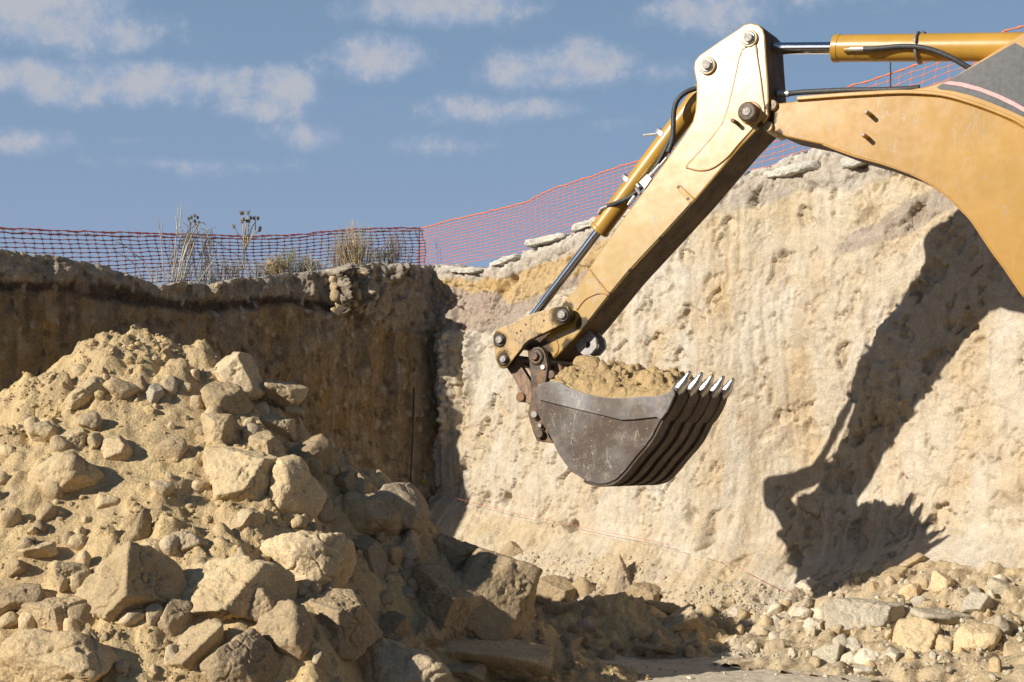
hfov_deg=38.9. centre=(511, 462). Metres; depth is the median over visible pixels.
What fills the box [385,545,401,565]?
rock
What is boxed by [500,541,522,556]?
rock
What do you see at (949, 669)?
bank gravel
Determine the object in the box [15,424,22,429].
stone
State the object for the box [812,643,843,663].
boulder
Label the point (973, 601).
boulder
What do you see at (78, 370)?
stone
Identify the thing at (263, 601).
rock
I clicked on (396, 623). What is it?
rock
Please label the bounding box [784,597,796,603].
stone
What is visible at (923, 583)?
stone
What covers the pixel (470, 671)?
rock
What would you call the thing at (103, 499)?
rock
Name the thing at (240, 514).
stone
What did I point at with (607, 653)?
stone
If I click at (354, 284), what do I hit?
stone
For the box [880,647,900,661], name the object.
rock
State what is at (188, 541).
rock
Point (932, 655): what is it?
stone
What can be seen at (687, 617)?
boulder
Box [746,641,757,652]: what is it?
stone
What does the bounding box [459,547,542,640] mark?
boulder
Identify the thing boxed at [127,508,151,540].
rock
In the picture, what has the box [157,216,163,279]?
dry reed
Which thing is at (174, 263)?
dry reed
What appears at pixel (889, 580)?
stone
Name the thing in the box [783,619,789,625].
stone
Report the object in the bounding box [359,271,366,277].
stone
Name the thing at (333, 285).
stone
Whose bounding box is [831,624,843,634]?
stone
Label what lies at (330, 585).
stone
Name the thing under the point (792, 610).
stone
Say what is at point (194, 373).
stone
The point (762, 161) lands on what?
safety fence
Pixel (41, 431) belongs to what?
rock
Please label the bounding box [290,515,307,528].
stone
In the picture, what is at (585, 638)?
stone
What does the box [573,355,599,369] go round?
rock
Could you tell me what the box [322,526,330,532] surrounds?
stone
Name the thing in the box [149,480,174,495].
stone
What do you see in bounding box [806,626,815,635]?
stone
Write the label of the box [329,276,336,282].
stone
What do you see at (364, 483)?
rock
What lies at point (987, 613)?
stone
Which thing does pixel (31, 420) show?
stone
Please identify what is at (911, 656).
stone
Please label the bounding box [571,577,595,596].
rock
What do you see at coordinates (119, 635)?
stone
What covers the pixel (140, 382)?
rock
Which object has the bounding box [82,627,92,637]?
stone
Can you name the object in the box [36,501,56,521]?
stone
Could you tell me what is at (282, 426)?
rock
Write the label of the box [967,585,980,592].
stone
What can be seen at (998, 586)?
rock
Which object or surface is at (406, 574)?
rock
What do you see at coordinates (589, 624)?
stone
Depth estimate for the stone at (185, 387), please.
9.97 m
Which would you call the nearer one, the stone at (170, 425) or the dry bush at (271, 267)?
the stone at (170, 425)
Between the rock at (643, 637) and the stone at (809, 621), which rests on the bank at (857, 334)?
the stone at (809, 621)
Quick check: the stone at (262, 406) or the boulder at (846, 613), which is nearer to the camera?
the stone at (262, 406)
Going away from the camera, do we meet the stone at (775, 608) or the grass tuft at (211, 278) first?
the stone at (775, 608)
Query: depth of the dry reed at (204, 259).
15.29 m
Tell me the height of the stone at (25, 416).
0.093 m
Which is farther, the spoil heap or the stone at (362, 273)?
the stone at (362, 273)
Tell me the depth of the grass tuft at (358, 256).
16.64 m
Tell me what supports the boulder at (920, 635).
on the bank at (857, 334)
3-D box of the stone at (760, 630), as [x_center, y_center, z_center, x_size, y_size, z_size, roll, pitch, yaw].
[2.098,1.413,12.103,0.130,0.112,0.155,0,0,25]
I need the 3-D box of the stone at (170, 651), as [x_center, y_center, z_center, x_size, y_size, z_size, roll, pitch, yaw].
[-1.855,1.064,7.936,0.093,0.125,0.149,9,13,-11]
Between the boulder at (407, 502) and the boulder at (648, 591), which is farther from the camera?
the boulder at (648, 591)
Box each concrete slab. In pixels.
[450,266,483,273]
[489,254,521,265]
[524,233,570,248]
[571,216,622,231]
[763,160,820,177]
[840,157,866,168]
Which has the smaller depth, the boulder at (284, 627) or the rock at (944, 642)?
the boulder at (284, 627)
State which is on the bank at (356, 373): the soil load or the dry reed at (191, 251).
the dry reed at (191, 251)
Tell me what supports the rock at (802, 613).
on the bank at (857, 334)
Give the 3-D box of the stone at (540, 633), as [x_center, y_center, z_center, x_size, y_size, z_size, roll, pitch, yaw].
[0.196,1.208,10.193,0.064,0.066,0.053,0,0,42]
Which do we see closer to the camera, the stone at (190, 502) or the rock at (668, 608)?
the stone at (190, 502)
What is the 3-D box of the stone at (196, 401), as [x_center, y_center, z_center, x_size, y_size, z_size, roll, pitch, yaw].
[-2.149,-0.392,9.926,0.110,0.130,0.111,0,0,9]
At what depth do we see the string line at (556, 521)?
15.46 m
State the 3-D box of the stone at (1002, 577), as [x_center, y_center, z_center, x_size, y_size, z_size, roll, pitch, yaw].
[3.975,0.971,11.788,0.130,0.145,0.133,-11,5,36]
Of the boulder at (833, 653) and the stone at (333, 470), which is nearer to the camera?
the stone at (333, 470)
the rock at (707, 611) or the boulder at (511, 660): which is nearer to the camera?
the boulder at (511, 660)
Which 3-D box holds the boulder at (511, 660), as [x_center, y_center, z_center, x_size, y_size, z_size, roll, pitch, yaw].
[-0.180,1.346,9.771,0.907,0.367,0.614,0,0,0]
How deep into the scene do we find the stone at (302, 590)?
8.47 m
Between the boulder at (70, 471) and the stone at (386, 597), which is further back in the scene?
the stone at (386, 597)
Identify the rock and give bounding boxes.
[4,559,26,577]
[17,541,57,558]
[27,421,56,441]
[47,560,90,592]
[60,426,86,449]
[76,411,101,430]
[94,492,119,508]
[100,435,132,460]
[103,378,138,399]
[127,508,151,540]
[133,375,147,392]
[142,538,159,546]
[144,383,164,403]
[154,436,187,459]
[171,531,207,552]
[231,508,264,530]
[248,430,284,457]
[249,588,278,622]
[260,416,296,441]
[284,404,303,417]
[317,498,335,522]
[334,471,357,494]
[351,534,387,579]
[354,472,371,492]
[379,610,410,640]
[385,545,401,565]
[397,567,413,584]
[399,529,420,559]
[415,614,443,646]
[445,662,486,681]
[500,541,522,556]
[542,601,570,615]
[560,632,582,652]
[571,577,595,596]
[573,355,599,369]
[630,631,651,642]
[634,643,675,655]
[645,600,680,615]
[701,605,716,617]
[728,607,738,616]
[738,618,751,627]
[771,614,780,625]
[780,629,791,635]
[792,606,812,619]
[797,579,819,590]
[814,618,823,630]
[840,651,854,664]
[845,636,861,651]
[853,664,874,675]
[854,647,880,663]
[867,581,879,591]
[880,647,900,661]
[883,565,907,583]
[898,583,922,596]
[900,552,926,567]
[930,570,954,593]
[935,634,953,650]
[987,577,1009,594]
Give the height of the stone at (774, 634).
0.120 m
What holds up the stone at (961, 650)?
on the bank at (857, 334)
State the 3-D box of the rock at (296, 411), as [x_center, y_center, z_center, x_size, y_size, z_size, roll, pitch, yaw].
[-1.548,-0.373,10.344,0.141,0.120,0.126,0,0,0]
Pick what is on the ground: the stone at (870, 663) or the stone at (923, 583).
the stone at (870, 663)
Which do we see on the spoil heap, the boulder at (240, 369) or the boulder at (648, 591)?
the boulder at (240, 369)
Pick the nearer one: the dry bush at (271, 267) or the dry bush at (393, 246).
the dry bush at (271, 267)
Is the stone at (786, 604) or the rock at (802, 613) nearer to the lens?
the rock at (802, 613)
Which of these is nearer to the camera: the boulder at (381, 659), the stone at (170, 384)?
the boulder at (381, 659)
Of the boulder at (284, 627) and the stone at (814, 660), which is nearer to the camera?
the boulder at (284, 627)
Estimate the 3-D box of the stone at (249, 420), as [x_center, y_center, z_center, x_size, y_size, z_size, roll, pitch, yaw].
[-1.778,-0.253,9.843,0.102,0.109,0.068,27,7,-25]
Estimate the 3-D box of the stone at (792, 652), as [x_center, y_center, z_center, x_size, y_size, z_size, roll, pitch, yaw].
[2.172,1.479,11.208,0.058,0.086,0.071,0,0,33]
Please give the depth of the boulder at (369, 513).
9.87 m
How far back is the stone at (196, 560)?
8.39 m
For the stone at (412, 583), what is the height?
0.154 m
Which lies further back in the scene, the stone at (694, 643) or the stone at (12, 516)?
the stone at (694, 643)
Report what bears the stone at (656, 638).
on the spoil heap
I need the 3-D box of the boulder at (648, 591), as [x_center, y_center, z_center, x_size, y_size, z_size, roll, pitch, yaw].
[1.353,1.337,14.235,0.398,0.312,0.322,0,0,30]
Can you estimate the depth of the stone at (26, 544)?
8.50 m
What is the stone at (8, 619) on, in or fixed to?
on the spoil heap
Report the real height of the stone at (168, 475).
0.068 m
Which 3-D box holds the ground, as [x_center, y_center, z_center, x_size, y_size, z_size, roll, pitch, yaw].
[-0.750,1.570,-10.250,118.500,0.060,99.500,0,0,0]
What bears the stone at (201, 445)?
on the spoil heap
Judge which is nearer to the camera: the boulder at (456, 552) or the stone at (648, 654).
the boulder at (456, 552)
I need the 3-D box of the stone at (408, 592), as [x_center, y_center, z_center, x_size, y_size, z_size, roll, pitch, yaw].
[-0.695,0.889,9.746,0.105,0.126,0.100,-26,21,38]
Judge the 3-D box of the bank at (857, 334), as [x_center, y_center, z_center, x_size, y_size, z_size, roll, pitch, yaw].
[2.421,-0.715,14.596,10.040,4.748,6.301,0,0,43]
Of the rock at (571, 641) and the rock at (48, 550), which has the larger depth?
the rock at (571, 641)
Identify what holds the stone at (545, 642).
on the spoil heap
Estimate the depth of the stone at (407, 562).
9.91 m
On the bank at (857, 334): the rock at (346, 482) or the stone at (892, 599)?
the stone at (892, 599)
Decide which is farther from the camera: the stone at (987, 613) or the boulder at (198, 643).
the stone at (987, 613)
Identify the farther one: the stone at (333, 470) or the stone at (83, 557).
the stone at (333, 470)
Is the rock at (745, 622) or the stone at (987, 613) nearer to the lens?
the stone at (987, 613)
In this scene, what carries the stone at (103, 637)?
on the spoil heap
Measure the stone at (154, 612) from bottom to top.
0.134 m
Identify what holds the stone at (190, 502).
on the spoil heap
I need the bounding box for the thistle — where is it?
[232,210,261,278]
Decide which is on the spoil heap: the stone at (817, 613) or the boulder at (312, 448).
the boulder at (312, 448)
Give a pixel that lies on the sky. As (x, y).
(303, 116)
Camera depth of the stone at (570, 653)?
10.18 m
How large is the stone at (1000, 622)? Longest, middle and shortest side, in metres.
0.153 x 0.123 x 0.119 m
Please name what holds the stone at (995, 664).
on the bank at (857, 334)
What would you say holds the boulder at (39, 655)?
on the spoil heap
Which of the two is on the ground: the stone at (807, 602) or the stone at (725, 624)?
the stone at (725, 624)
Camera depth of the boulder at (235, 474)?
9.09 m
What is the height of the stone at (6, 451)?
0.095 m
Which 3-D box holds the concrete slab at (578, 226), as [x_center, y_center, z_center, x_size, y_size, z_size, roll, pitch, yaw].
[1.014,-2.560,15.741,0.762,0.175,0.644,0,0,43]
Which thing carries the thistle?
on the bank at (356, 373)
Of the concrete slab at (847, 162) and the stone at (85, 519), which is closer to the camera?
the stone at (85, 519)
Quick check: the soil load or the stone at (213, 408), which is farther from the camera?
the soil load
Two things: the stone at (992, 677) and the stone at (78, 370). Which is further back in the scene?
the stone at (992, 677)
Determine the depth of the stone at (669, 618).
12.19 m
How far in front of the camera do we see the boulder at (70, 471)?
8.94 m
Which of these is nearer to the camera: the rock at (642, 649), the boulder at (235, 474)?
the boulder at (235, 474)
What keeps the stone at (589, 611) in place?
on the spoil heap
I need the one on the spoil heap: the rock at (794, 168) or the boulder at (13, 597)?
the boulder at (13, 597)
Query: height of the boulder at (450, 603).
0.577 m
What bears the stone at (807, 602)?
on the bank at (857, 334)
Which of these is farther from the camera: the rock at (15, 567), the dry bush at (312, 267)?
the dry bush at (312, 267)
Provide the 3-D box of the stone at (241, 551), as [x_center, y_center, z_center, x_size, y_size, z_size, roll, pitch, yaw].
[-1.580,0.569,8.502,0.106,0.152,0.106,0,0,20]
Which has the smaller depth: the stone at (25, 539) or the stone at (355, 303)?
the stone at (25, 539)
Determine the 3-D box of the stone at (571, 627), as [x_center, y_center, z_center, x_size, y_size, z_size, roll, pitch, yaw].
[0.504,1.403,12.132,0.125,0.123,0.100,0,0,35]
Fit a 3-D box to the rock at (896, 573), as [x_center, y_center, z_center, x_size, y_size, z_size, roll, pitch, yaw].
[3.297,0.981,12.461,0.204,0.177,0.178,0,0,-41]
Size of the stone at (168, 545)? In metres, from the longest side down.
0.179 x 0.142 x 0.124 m
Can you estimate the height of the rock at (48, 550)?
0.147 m
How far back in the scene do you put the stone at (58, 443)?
9.21 m
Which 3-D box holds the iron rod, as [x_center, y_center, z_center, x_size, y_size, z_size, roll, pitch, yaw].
[-1.140,-0.103,16.482,0.025,1.505,0.281,0,0,9]
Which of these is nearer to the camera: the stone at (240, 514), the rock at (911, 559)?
the stone at (240, 514)
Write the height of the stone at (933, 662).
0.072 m
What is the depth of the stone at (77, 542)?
8.59 m
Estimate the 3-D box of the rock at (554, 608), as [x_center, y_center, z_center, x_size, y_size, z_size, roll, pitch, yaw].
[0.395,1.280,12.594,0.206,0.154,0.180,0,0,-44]
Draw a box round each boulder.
[0,583,43,615]
[0,627,119,681]
[16,594,86,630]
[27,451,103,492]
[60,376,108,411]
[75,541,188,621]
[157,597,192,636]
[166,618,223,670]
[183,555,296,620]
[199,628,279,681]
[200,382,252,415]
[200,413,241,444]
[202,446,277,501]
[214,351,264,400]
[256,599,312,660]
[257,379,308,410]
[260,530,356,587]
[269,454,326,518]
[286,434,333,475]
[307,588,382,661]
[342,490,402,535]
[357,637,451,681]
[375,482,429,534]
[412,563,482,641]
[428,637,552,681]
[435,533,479,569]
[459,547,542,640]
[535,575,576,604]
[606,554,630,594]
[625,582,665,600]
[663,604,701,632]
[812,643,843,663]
[823,597,905,634]
[892,616,940,652]
[910,607,972,625]
[951,622,1001,651]
[959,591,992,614]
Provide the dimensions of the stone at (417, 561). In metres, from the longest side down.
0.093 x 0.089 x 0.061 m
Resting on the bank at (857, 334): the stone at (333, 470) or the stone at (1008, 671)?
the stone at (1008, 671)
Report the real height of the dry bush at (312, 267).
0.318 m
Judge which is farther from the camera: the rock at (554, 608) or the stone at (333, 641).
the rock at (554, 608)
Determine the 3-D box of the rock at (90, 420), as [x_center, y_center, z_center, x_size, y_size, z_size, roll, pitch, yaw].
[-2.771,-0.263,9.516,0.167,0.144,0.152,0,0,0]
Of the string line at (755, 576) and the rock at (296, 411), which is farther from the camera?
the string line at (755, 576)
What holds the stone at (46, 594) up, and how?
on the spoil heap
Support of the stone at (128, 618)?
on the spoil heap
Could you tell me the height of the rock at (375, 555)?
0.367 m
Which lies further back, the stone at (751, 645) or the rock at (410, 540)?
the stone at (751, 645)
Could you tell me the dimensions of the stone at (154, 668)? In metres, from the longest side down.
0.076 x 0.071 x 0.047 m
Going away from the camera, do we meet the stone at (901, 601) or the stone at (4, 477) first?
the stone at (4, 477)
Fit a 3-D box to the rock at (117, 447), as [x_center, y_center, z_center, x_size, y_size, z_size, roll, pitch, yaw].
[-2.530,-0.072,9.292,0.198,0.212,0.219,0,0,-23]
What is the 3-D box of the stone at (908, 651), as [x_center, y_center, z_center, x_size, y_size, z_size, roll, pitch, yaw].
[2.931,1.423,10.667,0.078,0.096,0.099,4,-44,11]
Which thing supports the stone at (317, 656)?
on the spoil heap
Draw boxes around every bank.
[0,249,439,504]
[423,148,1023,681]
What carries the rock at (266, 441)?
on the spoil heap
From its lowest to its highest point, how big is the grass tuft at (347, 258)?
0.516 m
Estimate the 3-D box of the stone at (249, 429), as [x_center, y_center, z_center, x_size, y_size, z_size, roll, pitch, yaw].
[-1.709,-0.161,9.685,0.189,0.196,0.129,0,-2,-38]
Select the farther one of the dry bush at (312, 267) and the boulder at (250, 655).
the dry bush at (312, 267)
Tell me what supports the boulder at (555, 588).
on the bank at (857, 334)
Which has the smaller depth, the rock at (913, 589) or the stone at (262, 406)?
the stone at (262, 406)
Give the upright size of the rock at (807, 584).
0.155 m
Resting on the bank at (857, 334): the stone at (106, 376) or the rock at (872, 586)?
the rock at (872, 586)
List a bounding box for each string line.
[433,492,667,544]
[721,559,787,593]
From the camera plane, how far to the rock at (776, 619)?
12.14 m
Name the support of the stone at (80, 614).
on the spoil heap
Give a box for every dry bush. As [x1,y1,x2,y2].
[261,253,294,275]
[262,246,312,273]
[287,255,329,271]
[364,247,414,263]
[372,231,411,263]
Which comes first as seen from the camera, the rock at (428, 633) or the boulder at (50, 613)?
the boulder at (50, 613)
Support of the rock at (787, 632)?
on the bank at (857, 334)
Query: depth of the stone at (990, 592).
11.57 m
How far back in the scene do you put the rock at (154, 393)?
9.81 m
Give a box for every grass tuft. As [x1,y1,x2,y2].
[151,260,191,284]
[188,260,224,283]
[202,256,255,282]
[233,259,298,277]
[319,219,388,268]
[330,235,364,266]
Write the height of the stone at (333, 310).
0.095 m
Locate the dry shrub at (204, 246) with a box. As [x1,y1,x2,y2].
[168,213,216,283]
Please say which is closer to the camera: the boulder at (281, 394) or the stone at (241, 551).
the stone at (241, 551)
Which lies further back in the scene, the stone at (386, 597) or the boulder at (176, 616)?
the stone at (386, 597)
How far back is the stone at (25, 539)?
8.55 m
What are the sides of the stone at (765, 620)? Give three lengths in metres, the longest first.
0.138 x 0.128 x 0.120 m
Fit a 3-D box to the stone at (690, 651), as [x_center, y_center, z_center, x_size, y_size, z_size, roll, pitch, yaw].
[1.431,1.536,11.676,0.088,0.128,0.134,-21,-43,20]
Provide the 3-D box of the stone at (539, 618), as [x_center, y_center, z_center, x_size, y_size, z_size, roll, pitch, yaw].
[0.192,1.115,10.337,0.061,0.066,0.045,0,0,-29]
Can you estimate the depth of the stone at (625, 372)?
11.65 m
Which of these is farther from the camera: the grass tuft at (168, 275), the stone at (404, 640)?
the grass tuft at (168, 275)
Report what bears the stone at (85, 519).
on the spoil heap
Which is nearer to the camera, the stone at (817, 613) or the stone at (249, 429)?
the stone at (249, 429)
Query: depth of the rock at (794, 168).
14.05 m
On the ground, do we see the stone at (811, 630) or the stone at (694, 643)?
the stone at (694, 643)
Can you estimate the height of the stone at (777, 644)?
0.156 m
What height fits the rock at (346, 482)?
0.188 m
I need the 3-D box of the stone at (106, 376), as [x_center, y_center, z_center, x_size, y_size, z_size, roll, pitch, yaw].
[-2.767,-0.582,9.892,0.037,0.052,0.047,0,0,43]
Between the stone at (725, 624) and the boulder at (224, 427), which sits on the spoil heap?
the boulder at (224, 427)
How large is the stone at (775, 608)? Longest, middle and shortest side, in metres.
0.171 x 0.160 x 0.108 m
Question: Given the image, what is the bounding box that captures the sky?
[0,0,1023,284]
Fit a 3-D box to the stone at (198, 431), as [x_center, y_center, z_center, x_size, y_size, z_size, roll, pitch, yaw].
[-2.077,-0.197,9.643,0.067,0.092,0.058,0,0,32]
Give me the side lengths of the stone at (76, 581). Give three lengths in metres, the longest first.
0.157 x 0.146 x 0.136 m
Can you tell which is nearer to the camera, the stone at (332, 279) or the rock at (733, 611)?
the rock at (733, 611)
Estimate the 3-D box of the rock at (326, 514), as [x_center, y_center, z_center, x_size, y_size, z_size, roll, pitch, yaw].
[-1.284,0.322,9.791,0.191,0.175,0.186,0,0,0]
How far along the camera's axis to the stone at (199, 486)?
9.08 m
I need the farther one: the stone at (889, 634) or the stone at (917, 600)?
the stone at (917, 600)
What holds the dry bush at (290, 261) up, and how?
on the bank at (356, 373)
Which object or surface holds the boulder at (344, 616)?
on the spoil heap
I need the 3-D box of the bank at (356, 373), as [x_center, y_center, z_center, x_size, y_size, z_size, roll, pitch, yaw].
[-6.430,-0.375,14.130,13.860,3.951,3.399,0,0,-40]
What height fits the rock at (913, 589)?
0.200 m
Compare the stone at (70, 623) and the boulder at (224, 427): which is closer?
the stone at (70, 623)
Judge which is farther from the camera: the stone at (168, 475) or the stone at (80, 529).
the stone at (168, 475)
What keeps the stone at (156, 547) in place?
on the spoil heap
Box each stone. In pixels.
[0,445,14,457]
[0,471,9,484]
[0,507,21,527]
[0,610,17,628]
[12,540,34,557]
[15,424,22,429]
[18,611,36,627]
[21,537,32,543]
[23,414,30,421]
[23,416,39,438]
[27,527,37,534]
[30,544,39,558]
[33,520,46,532]
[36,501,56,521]
[42,480,63,500]
[43,591,52,597]
[49,435,71,451]
[62,531,74,546]
[62,617,80,631]
[66,603,91,625]
[68,533,87,550]
[68,570,89,592]
[71,364,86,378]
[74,526,86,534]
[75,550,90,565]
[81,516,91,522]
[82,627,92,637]
[86,432,103,448]
[100,632,107,641]
[103,373,109,379]
[114,660,127,673]
[115,631,122,639]
[118,610,145,626]
[145,603,163,626]
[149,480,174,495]
[150,664,158,674]
[152,355,159,362]
[152,543,163,554]
[159,533,179,556]
[162,375,177,394]
[164,472,173,478]
[164,644,177,666]
[167,421,175,429]
[179,381,191,392]
[185,498,195,508]
[190,369,199,381]
[190,395,204,408]
[191,480,209,492]
[191,557,207,564]
[194,426,203,435]
[198,442,205,450]
[204,404,221,413]
[235,546,250,557]
[237,508,256,521]
[243,417,256,425]
[243,423,262,441]
[254,401,269,414]
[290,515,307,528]
[297,585,308,596]
[310,458,322,479]
[311,648,323,664]
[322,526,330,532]
[322,581,335,590]
[327,465,339,476]
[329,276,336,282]
[329,282,337,291]
[329,636,337,649]
[330,289,339,301]
[330,307,335,313]
[351,281,358,289]
[352,288,361,300]
[353,299,357,306]
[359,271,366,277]
[374,531,386,543]
[380,591,392,605]
[380,622,384,628]
[383,545,388,560]
[395,637,409,646]
[398,545,406,558]
[402,557,416,568]
[402,586,415,599]
[406,578,418,593]
[414,559,420,565]
[536,614,542,621]
[537,629,543,637]
[538,639,552,650]
[562,648,575,661]
[566,622,577,632]
[576,634,587,643]
[577,616,598,632]
[581,607,600,618]
[583,597,593,606]
[594,633,600,638]
[599,647,615,659]
[610,639,623,651]
[622,369,628,374]
[644,651,655,658]
[648,634,661,643]
[662,615,675,624]
[684,645,695,657]
[687,639,698,647]
[717,617,734,632]
[727,624,743,634]
[737,608,751,622]
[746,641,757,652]
[755,625,769,635]
[757,614,772,625]
[766,602,781,615]
[768,638,785,651]
[769,631,779,639]
[780,599,791,610]
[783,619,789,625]
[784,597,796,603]
[788,606,797,617]
[788,648,796,657]
[801,597,812,607]
[803,617,818,631]
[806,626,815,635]
[806,650,811,657]
[808,655,819,667]
[811,606,824,618]
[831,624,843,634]
[832,633,847,651]
[864,660,875,668]
[885,575,894,586]
[885,597,897,602]
[885,629,892,638]
[897,598,905,605]
[905,648,915,658]
[907,652,916,660]
[910,595,926,606]
[915,578,928,590]
[929,652,935,659]
[929,659,937,666]
[957,647,964,653]
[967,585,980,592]
[983,608,991,617]
[987,589,995,597]
[988,657,1002,671]
[988,673,996,680]
[993,574,1008,582]
[993,615,1009,633]
[1005,669,1011,674]
[1013,616,1022,624]
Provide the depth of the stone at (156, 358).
10.10 m
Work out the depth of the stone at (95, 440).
9.29 m
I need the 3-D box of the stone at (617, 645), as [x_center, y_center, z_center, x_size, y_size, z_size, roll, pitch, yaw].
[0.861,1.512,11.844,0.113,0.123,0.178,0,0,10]
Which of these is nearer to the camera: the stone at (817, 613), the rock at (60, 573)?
the rock at (60, 573)
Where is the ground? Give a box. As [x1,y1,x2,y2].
[587,655,895,681]
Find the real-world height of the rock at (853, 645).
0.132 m
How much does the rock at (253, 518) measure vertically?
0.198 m
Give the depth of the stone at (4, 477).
8.99 m
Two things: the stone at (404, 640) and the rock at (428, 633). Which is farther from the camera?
the rock at (428, 633)
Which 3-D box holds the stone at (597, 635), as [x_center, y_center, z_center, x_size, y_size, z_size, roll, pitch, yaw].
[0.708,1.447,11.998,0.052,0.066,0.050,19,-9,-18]
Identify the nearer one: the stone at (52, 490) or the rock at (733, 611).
the stone at (52, 490)
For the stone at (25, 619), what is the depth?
8.05 m
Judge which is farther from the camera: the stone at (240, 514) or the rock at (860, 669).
the rock at (860, 669)
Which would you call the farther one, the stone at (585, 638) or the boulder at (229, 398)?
the stone at (585, 638)
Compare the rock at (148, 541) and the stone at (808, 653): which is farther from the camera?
the stone at (808, 653)
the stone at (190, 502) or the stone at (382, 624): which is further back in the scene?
the stone at (382, 624)
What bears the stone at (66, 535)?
on the spoil heap
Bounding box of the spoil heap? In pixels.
[0,326,729,681]
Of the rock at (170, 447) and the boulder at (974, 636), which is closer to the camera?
the rock at (170, 447)
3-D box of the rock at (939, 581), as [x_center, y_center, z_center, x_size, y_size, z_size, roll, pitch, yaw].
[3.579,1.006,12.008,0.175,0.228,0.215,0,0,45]
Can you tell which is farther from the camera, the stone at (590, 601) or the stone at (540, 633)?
the stone at (590, 601)
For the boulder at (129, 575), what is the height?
0.563 m
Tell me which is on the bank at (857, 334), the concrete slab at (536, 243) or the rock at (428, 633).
the concrete slab at (536, 243)
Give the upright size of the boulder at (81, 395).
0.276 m
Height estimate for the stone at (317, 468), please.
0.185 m
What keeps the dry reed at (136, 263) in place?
on the bank at (356, 373)
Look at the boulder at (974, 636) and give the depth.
10.78 m
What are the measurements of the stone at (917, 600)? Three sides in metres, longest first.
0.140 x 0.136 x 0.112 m
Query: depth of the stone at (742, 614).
13.05 m
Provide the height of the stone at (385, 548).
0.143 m
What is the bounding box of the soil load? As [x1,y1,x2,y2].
[550,359,705,397]
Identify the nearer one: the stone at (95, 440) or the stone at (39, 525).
the stone at (39, 525)
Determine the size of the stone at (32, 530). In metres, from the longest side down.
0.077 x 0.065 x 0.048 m
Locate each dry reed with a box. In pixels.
[109,242,157,281]
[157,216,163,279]
[171,204,189,282]
[176,233,266,282]
[178,222,210,281]
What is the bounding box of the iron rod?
[410,387,414,482]
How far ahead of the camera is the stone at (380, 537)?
9.92 m
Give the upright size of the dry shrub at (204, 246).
0.772 m
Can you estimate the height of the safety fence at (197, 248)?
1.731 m
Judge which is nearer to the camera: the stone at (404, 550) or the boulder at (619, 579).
the stone at (404, 550)
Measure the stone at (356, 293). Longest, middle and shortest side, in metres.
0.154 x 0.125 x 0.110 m
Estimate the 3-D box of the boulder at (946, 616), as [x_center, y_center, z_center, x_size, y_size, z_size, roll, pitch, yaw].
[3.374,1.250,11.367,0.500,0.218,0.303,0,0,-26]
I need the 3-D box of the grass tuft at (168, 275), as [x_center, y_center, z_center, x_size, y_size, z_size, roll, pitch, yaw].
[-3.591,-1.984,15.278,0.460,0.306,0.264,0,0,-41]
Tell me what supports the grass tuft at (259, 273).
on the bank at (356, 373)
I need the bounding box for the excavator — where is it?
[493,23,1023,486]
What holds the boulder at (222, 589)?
on the spoil heap
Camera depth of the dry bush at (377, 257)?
17.02 m
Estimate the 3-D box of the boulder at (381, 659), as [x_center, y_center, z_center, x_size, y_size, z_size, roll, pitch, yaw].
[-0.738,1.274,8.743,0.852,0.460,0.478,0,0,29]
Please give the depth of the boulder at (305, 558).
8.61 m
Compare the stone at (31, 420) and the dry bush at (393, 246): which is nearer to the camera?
the stone at (31, 420)
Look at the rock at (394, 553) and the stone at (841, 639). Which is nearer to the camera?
the rock at (394, 553)
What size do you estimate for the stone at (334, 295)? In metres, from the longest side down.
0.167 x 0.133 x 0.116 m
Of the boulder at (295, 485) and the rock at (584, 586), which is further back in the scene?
the rock at (584, 586)
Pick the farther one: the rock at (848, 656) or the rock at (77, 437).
the rock at (848, 656)
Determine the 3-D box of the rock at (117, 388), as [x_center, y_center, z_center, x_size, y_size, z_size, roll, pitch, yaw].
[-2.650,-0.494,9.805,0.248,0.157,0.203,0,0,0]
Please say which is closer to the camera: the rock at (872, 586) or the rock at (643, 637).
the rock at (643, 637)
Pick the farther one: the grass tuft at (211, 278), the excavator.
the grass tuft at (211, 278)
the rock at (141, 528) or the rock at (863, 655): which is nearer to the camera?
the rock at (141, 528)
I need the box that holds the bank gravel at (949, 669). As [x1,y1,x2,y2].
[516,551,1023,681]
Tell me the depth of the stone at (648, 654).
11.64 m
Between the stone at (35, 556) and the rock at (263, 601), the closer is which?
the rock at (263, 601)
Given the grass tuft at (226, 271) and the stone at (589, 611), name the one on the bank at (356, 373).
the grass tuft at (226, 271)
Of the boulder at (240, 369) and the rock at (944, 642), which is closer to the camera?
the boulder at (240, 369)
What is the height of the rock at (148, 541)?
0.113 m
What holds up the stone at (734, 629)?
on the spoil heap
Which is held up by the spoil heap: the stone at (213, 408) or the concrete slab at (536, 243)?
the stone at (213, 408)
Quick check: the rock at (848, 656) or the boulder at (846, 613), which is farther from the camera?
the boulder at (846, 613)
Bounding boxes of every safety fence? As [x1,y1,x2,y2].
[0,227,425,282]
[417,25,1023,264]
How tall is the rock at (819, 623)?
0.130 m
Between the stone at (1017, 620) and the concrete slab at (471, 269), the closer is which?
the stone at (1017, 620)
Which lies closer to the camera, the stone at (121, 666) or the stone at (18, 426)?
the stone at (121, 666)

